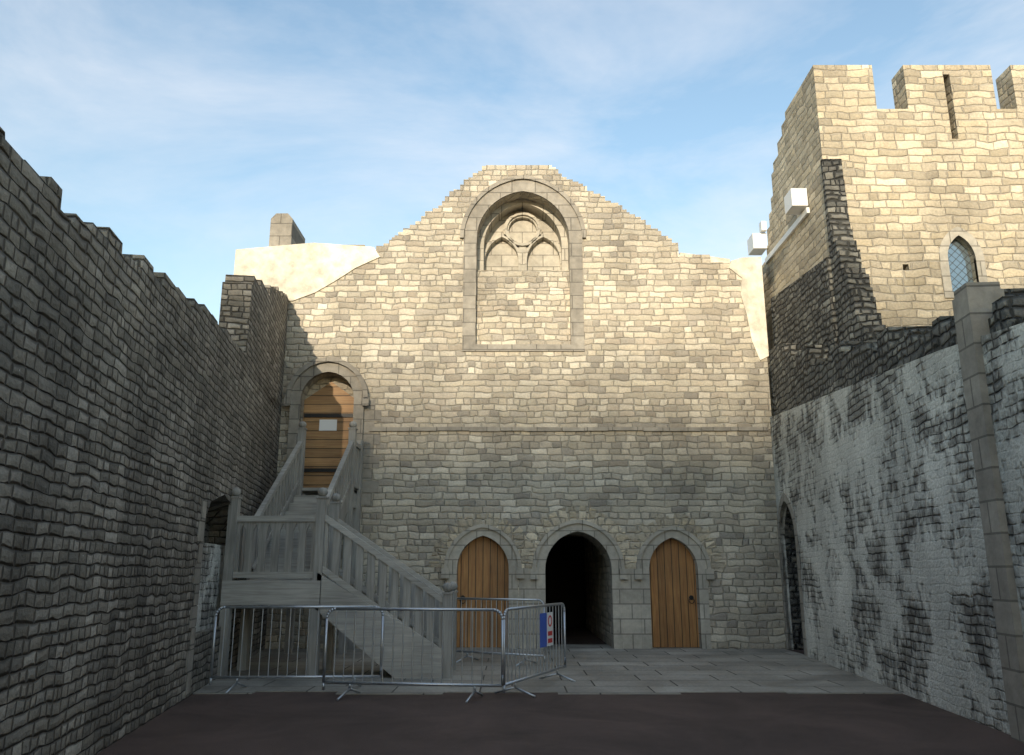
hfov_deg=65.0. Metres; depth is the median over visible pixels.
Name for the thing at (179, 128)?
sky
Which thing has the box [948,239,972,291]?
tower window glass
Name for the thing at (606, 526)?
relieving arches
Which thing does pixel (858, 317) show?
ruined wall stub
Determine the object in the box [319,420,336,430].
door notice
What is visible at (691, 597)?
door ironwork
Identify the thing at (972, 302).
wall dressings
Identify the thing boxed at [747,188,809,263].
flashing and floodlights
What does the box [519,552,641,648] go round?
door jambs
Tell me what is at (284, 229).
chimney stub
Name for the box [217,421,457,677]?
timber stair
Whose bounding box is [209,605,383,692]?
crowd barrier
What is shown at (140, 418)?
wall
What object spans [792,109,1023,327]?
tower
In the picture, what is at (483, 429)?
string course
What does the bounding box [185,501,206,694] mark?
jamb wall
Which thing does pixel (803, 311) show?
wall
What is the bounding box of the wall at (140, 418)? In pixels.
[0,127,280,754]
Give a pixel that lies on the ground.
(291, 723)
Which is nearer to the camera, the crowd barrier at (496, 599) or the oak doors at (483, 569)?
the crowd barrier at (496, 599)
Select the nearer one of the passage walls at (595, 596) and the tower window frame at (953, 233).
the tower window frame at (953, 233)
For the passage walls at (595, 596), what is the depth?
20.46 m
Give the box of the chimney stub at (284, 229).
[269,213,304,245]
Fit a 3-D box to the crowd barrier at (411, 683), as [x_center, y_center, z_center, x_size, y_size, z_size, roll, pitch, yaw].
[-1.270,3.512,10.262,2.358,1.099,0.609,-2,-14,7]
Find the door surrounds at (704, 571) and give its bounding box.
[441,519,713,648]
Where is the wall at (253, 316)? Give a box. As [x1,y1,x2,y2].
[219,274,288,416]
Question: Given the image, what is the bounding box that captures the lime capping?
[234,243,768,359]
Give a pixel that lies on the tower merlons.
(950, 88)
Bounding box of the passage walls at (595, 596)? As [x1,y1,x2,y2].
[565,534,605,642]
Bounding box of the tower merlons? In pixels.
[789,65,1023,146]
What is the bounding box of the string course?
[369,427,768,431]
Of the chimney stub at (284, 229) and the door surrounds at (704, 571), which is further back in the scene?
the chimney stub at (284, 229)
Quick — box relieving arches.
[429,506,724,568]
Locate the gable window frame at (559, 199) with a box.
[460,175,585,351]
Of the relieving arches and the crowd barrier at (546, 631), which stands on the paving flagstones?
the crowd barrier at (546, 631)
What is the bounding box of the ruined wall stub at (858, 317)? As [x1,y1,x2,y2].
[820,159,885,341]
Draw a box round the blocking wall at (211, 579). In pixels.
[195,542,224,631]
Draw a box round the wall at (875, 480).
[770,322,1023,734]
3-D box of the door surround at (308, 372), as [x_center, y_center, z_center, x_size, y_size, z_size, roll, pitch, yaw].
[-3.940,1.142,17.564,2.120,3.240,0.220,0,-14,0]
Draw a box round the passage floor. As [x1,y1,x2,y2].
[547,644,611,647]
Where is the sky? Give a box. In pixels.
[0,0,1023,324]
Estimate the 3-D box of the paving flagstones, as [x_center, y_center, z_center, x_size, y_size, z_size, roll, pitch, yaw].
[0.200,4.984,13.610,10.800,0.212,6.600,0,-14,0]
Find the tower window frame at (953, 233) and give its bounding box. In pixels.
[939,226,987,297]
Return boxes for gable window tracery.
[477,199,567,269]
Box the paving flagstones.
[193,647,902,694]
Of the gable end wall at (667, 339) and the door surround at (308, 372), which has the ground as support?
the gable end wall at (667, 339)
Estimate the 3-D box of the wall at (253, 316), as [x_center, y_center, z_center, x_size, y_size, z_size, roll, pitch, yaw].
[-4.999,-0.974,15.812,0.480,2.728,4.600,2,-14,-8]
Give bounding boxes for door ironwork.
[460,595,694,603]
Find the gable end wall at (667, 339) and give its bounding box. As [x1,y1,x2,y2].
[265,165,786,648]
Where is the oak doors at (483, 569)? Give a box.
[456,536,698,646]
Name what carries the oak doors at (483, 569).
attached to the door surrounds at (704, 571)
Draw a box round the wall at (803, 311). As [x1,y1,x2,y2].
[762,106,838,415]
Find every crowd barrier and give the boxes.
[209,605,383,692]
[322,607,503,702]
[456,597,545,665]
[495,602,575,697]
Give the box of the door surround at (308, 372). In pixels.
[284,357,380,504]
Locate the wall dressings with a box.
[777,282,1023,742]
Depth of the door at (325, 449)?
17.84 m
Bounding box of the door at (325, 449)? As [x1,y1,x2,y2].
[303,382,353,487]
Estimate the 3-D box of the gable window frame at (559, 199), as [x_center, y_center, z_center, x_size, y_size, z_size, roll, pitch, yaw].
[0.255,-2.683,18.530,2.930,4.310,0.100,0,-14,0]
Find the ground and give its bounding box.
[96,628,1023,754]
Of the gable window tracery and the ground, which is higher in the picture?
the gable window tracery
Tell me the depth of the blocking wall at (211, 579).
11.73 m

